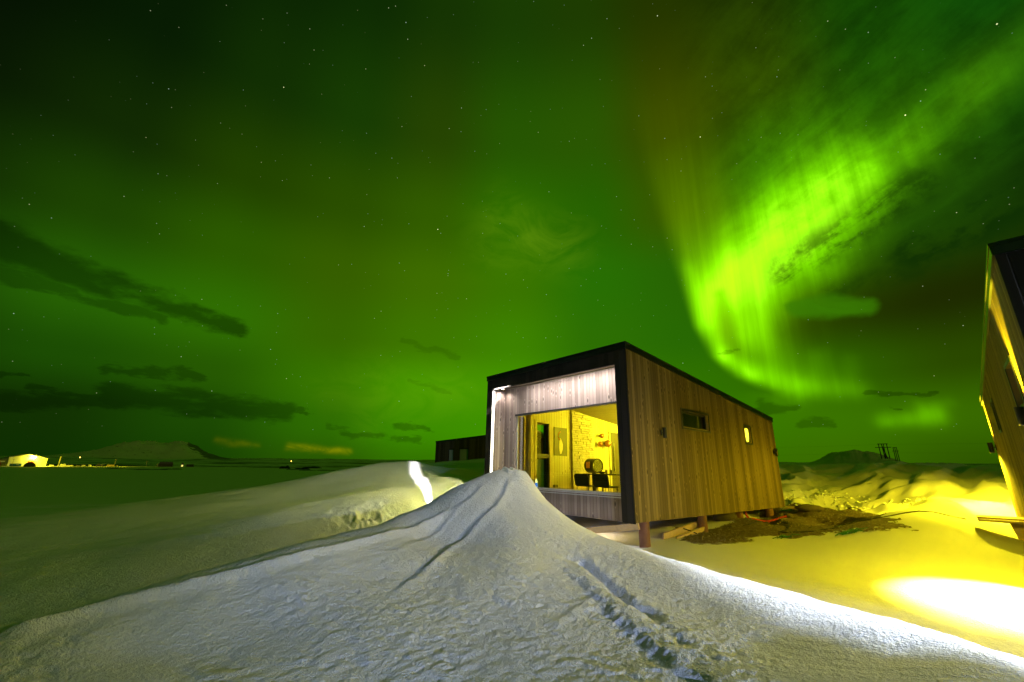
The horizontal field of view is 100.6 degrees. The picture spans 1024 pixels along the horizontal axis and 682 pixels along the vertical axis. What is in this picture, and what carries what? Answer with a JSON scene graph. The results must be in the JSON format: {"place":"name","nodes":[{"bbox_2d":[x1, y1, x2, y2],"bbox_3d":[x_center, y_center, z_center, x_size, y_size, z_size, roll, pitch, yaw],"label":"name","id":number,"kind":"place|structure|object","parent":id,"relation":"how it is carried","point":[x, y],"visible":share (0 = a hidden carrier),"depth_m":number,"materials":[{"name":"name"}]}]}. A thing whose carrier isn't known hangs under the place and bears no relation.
{"place":"outdoors","nodes":[
{"label":"outdoors","id":0,"kind":"place"},
{"bbox_2d":[0,459,7,465],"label":"shed","id":1,"kind":"structure","parent":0,"point":[3,462],"depth_m":281.92,"materials":[{"name":"white paint"}]},
{"bbox_2d":[41,440,230,458],"bbox_3d":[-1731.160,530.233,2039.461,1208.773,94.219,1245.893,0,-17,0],"label":"mountain","id":2,"kind":"structure","parent":0,"point":[138,449],"depth_m":1792.40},
{"bbox_2d":[158,462,172,466],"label":"dark house","id":3,"kind":"structure","parent":0,"point":[165,464],"depth_m":340.32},
{"bbox_2d":[0,456,1023,681],"bbox_3d":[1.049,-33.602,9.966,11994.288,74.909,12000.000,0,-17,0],"label":"snow ground","id":4,"kind":"structure","parent":0,"point":[263,570],"depth_m":4.81,"materials":[{"name":"white snow"}]},
{"bbox_2d":[3,454,48,465],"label":"industrial building","id":5,"kind":"structure","parent":4,"relation":"on","point":[23,459],"depth_m":291.93,"materials":[{"name":"concrete"}]},
{"bbox_2d":[23,462,35,466],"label":"earth heap","id":6,"kind":"object","parent":4,"relation":"on","point":[30,464],"visible":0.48,"depth_m":274.74,"materials":[{"name":"brown soil"}]},
{"bbox_2d":[126,469,166,469],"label":"rock outcrop","id":7,"kind":"object","parent":4,"relation":"on","point":[146,469],"visible":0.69,"depth_m":167.53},
{"bbox_2d":[279,465,289,468],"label":"rock outcrop","id":8,"kind":"object","parent":4,"relation":"on","point":[285,467],"visible":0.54,"depth_m":278.11,"materials":[{"name":"black stone"}]},
{"bbox_2d":[286,468,309,469],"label":"rock outcrop","id":9,"kind":"object","parent":4,"relation":"on","point":[299,469],"visible":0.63,"depth_m":223.81,"materials":[{"name":"black stone"}]},
{"bbox_2d":[301,470,335,470],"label":"rock outcrop","id":10,"kind":"object","parent":4,"relation":"on","point":[318,470],"visible":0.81,"depth_m":186.88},
{"bbox_2d":[435,430,543,462],"bbox_3d":[-1.635,10.295,35.452,8.210,5.293,5.080,-4,-17,13],"label":"timber cabin","id":11,"kind":"object","parent":4,"relation":"on","point":[465,448],"visible":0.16,"depth_m":33.99,"materials":[{"name":"black wood"}]},
{"bbox_2d":[447,448,453,460],"bbox_3d":[-4.888,9.550,33.877,0.550,1.900,0.142,-4,-17,13],"label":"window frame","id":12,"kind":"structure","parent":11,"relation":"in","point":[448,448],"depth_m":34.00,"materials":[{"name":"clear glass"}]},
{"bbox_2d":[458,448,468,459],"bbox_3d":[-3.846,9.460,33.636,0.900,1.950,0.142,-4,-17,13],"label":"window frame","id":13,"kind":"structure","parent":11,"relation":"in","point":[458,448],"depth_m":33.84,"materials":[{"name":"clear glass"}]},
{"bbox_2d":[484,341,784,547],"bbox_3d":[3.891,3.447,12.876,8.433,4.325,5.179,15,-22,-39],"label":"timber cabin","id":14,"kind":"object","parent":4,"relation":"on","point":[684,444],"visible":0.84,"depth_m":10.66,"materials":[{"name":"wood"}]},
{"bbox_2d":[525,415,530,477],"bbox_3d":[0.452,3.165,12.144,0.069,2.150,0.227,15,-22,-39],"label":"curtain","id":15,"kind":"object","parent":14,"relation":"hanging from","point":[528,445],"visible":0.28,"depth_m":12.17,"materials":[{"name":"fabric"}]},
{"bbox_2d":[537,423,546,487],"bbox_3d":[0.873,3.702,13.454,0.600,2.164,0.070,14,-21,-39],"label":"door frame","id":16,"kind":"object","parent":14,"relation":"in","point":[545,462],"depth_m":13.57,"materials":[{"name":"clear glass"}]},
{"bbox_2d":[554,427,566,455],"bbox_3d":[1.603,3.309,13.965,0.620,0.900,0.041,15,-22,-39],"label":"picture","id":17,"kind":"object","parent":14,"relation":"attached to","point":[560,441],"visible":1,"depth_m":13.95},
{"bbox_2d":[515,401,620,497],"bbox_3d":[1.306,2.713,10.579,0.175,2.068,3.847,13,-21,-37],"label":"window","id":18,"kind":"structure","parent":14,"relation":"in","point":[608,403],"depth_m":10.51,"materials":[{"name":"metal"}]},
{"bbox_2d":[574,474,598,490],"bbox_3d":[2.058,4.026,11.608,0.549,0.762,0.502,15,-22,-39],"label":"dining chair","id":19,"kind":"object","parent":14,"relation":"on","point":[581,479],"visible":0.69,"depth_m":11.50,"materials":[{"name":"fabric"}]},
{"bbox_2d":[584,458,602,490],"bbox_3d":[2.603,4.365,13.488,0.457,1.225,0.400,10,-19,-28],"label":"floor lamp","id":20,"kind":"object","parent":14,"relation":"on","point":[597,468],"visible":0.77,"depth_m":13.53,"materials":[{"name":"black metal"}]},
{"bbox_2d":[583,473,619,491],"bbox_3d":[2.867,4.092,11.774,0.840,0.766,1.600,15,-22,-39],"label":"dining table","id":21,"kind":"object","parent":14,"relation":"on","point":[606,474],"visible":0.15,"depth_m":12.07,"materials":[{"name":"wood"}]},
{"bbox_2d":[592,474,618,492],"bbox_3d":[2.466,3.868,11.057,0.549,0.762,0.502,15,-22,-39],"label":"dining chair","id":22,"kind":"object","parent":14,"relation":"on","point":[601,480],"visible":0.72,"depth_m":10.96,"materials":[{"name":"fabric"}]},
{"bbox_2d":[604,440,610,446],"bbox_3d":[3.452,3.709,15.355,0.254,0.250,0.254,-1,-17,4],"label":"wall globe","id":23,"kind":"object","parent":14,"relation":"attached to","point":[607,443],"depth_m":15.26,"materials":[{"name":"orange glass"}]},
{"bbox_2d":[586,523,639,532],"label":"timber beam","id":24,"kind":"structure","parent":14,"relation":"attached to","point":[617,528],"depth_m":8.61,"materials":[{"name":"brown wood"}]},
{"bbox_2d":[608,430,620,492],"bbox_3d":[3.965,4.507,15.760,1.081,2.310,0.066,15,-22,-39],"label":"door","id":25,"kind":"structure","parent":14,"relation":"in","point":[612,434],"depth_m":15.62,"materials":[{"name":"metal"}]},
{"bbox_2d":[680,408,710,432],"bbox_3d":[4.497,1.984,10.523,1.451,0.500,0.142,15,-22,-39],"label":"window","id":26,"kind":"structure","parent":14,"relation":"in","point":[706,427],"depth_m":10.65,"materials":[{"name":"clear glass"}]},
{"bbox_2d":[743,424,752,444],"bbox_3d":[6.872,2.747,12.436,0.531,0.570,0.092,15,-22,-39],"label":"window","id":27,"kind":"structure","parent":14,"relation":"in","point":[748,436],"depth_m":12.49,"materials":[{"name":"glass"}]},
{"bbox_2d":[773,534,798,538],"bbox_3d":[5.633,4.035,8.792,0.575,0.093,0.204,3,-17,-8],"label":"netting scrap","id":28,"kind":"object","parent":4,"relation":"on","point":[783,536],"visible":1,"depth_m":8.75,"materials":[{"name":"green fabric"}]},
{"bbox_2d":[835,527,867,535],"bbox_3d":[6.595,3.705,8.259,0.700,0.160,0.292,0,-17,0],"label":"netting scrap","id":29,"kind":"object","parent":4,"relation":"on","point":[854,530],"visible":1,"depth_m":8.24,"materials":[{"name":"green fabric"}]},
{"bbox_2d":[875,443,890,458],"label":"power pylon","id":30,"kind":"object","parent":4,"relation":"on","point":[883,449],"visible":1,"depth_m":258.38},
{"bbox_2d":[892,447,899,460],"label":"power pylon","id":31,"kind":"object","parent":4,"relation":"on","point":[896,453],"visible":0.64,"depth_m":305.53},
{"bbox_2d":[976,515,1023,540],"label":"landing step","id":32,"kind":"object","parent":4,"relation":"on","point":[1017,524],"visible":1,"depth_m":7.93,"materials":[{"name":"wood"}]},
{"bbox_2d":[979,235,1023,516],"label":"timber cabin","id":33,"kind":"object","parent":4,"relation":"on","point":[1001,397],"visible":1,"depth_m":5.92,"materials":[{"name":"brown wood"}]},
{"bbox_2d":[990,398,1001,432],"bbox_3d":[9.400,1.450,8.242,0.032,0.640,0.450,-15,-23,43],"label":"window","id":34,"kind":"structure","parent":33,"relation":"in","point":[1000,430],"depth_m":8.18,"materials":[{"name":"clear glass"}]},
{"bbox_2d":[1003,355,1023,406],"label":"window","id":35,"kind":"structure","parent":33,"relation":"in","point":[1008,360],"depth_m":5.59,"materials":[{"name":"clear glass"}]},
{"bbox_2d":[0,0,1023,463],"label":"sky","id":36,"kind":"structure","parent":0,"point":[285,229],"materials":[{"name":"green"}]},
{"bbox_2d":[678,499,918,544],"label":"gravel ground","id":37,"kind":"structure","parent":0,"point":[816,522],"depth_m":9.97,"materials":[{"name":"brown gravel"}]},
{"bbox_2d":[663,521,697,539],"bbox_3d":[3.852,4.290,9.630,1.600,0.295,0.067,14,-21,-38],"label":"plank","id":38,"kind":"object","parent":37,"relation":"on","point":[679,531],"visible":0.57,"depth_m":9.55,"materials":[{"name":"brown wood"}]},
{"bbox_2d":[676,527,704,538],"bbox_3d":[4.035,4.308,9.520,1.356,0.215,0.054,14,-21,-38],"label":"plank","id":39,"kind":"object","parent":37,"relation":"on","point":[698,530],"visible":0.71,"depth_m":9.50,"materials":[{"name":"brown wood"}]},
{"bbox_2d":[712,512,736,520],"bbox_3d":[5.558,4.595,11.098,0.652,0.397,0.461,0,-17,0],"label":"rock","id":40,"kind":"object","parent":37,"relation":"on","point":[724,517],"visible":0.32,"depth_m":10.93,"materials":[{"name":"brown stone"}]},
{"bbox_2d":[759,509,765,515],"bbox_3d":[7.704,5.214,12.924,0.405,0.209,0.296,0,-17,0],"label":"rock","id":41,"kind":"object","parent":37,"relation":"on","point":[762,512],"visible":0.39,"depth_m":12.86,"materials":[{"name":"brown stone"}]},
{"bbox_2d":[745,511,786,522],"bbox_3d":[6.984,4.811,11.678,1.053,0.330,0.118,-3,-17,11],"label":"hose","id":42,"kind":"object","parent":37,"relation":"on","point":[769,521],"visible":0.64,"depth_m":11.62,"materials":[{"name":"red plastic"}]},
{"bbox_2d":[780,506,794,508],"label":"wooden deck","id":43,"kind":"structure","parent":37,"relation":"on","point":[788,507],"depth_m":13.23,"materials":[{"name":"brown wood"}]},
{"bbox_2d":[783,513,792,517],"bbox_3d":[7.713,4.878,11.873,0.241,0.157,0.209,0,-17,0],"label":"rock","id":44,"kind":"object","parent":37,"relation":"on","point":[788,515],"visible":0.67,"depth_m":11.81,"materials":[{"name":"brown stone"}]},
{"bbox_2d":[743,521,841,532],"bbox_3d":[6.381,4.385,10.110,1.629,0.234,2.141,0,-17,0],"label":"cable","id":45,"kind":"object","parent":37,"relation":"on","point":[787,527],"visible":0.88,"depth_m":9.71,"materials":[{"name":"rubber"}]},
{"bbox_2d":[790,498,805,503],"bbox_3d":[9.339,5.238,13.866,0.447,0.249,0.322,7,-18,-22],"label":"snow lump","id":46,"kind":"object","parent":37,"relation":"on","point":[797,500],"visible":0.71,"depth_m":13.77,"materials":[{"name":"white snow"}]},
{"bbox_2d":[794,504,823,511],"bbox_3d":[8.578,4.822,12.245,0.772,0.237,0.414,0,-17,0],"label":"rock","id":47,"kind":"object","parent":37,"relation":"on","point":[808,508],"visible":0.85,"depth_m":12.12,"materials":[{"name":"brown stone"}]},
{"bbox_2d":[784,486,928,510],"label":"snow crumbs","id":48,"kind":"object","parent":37,"relation":"on","point":[847,502],"visible":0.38,"depth_m":13.72,"materials":[{"name":"white snow"}]},
{"bbox_2d":[834,511,965,526],"bbox_3d":[8.377,3.895,9.280,2.461,0.373,0.185,-3,-17,13],"label":"cable","id":49,"kind":"object","parent":37,"relation":"on","point":[901,513],"visible":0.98,"depth_m":9.31,"materials":[{"name":"rubber"}]},
{"bbox_2d":[806,449,908,464],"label":"hill","id":50,"kind":"structure","parent":0,"point":[849,456],"depth_m":443.37,"materials":[{"name":"stone"}]}
]}

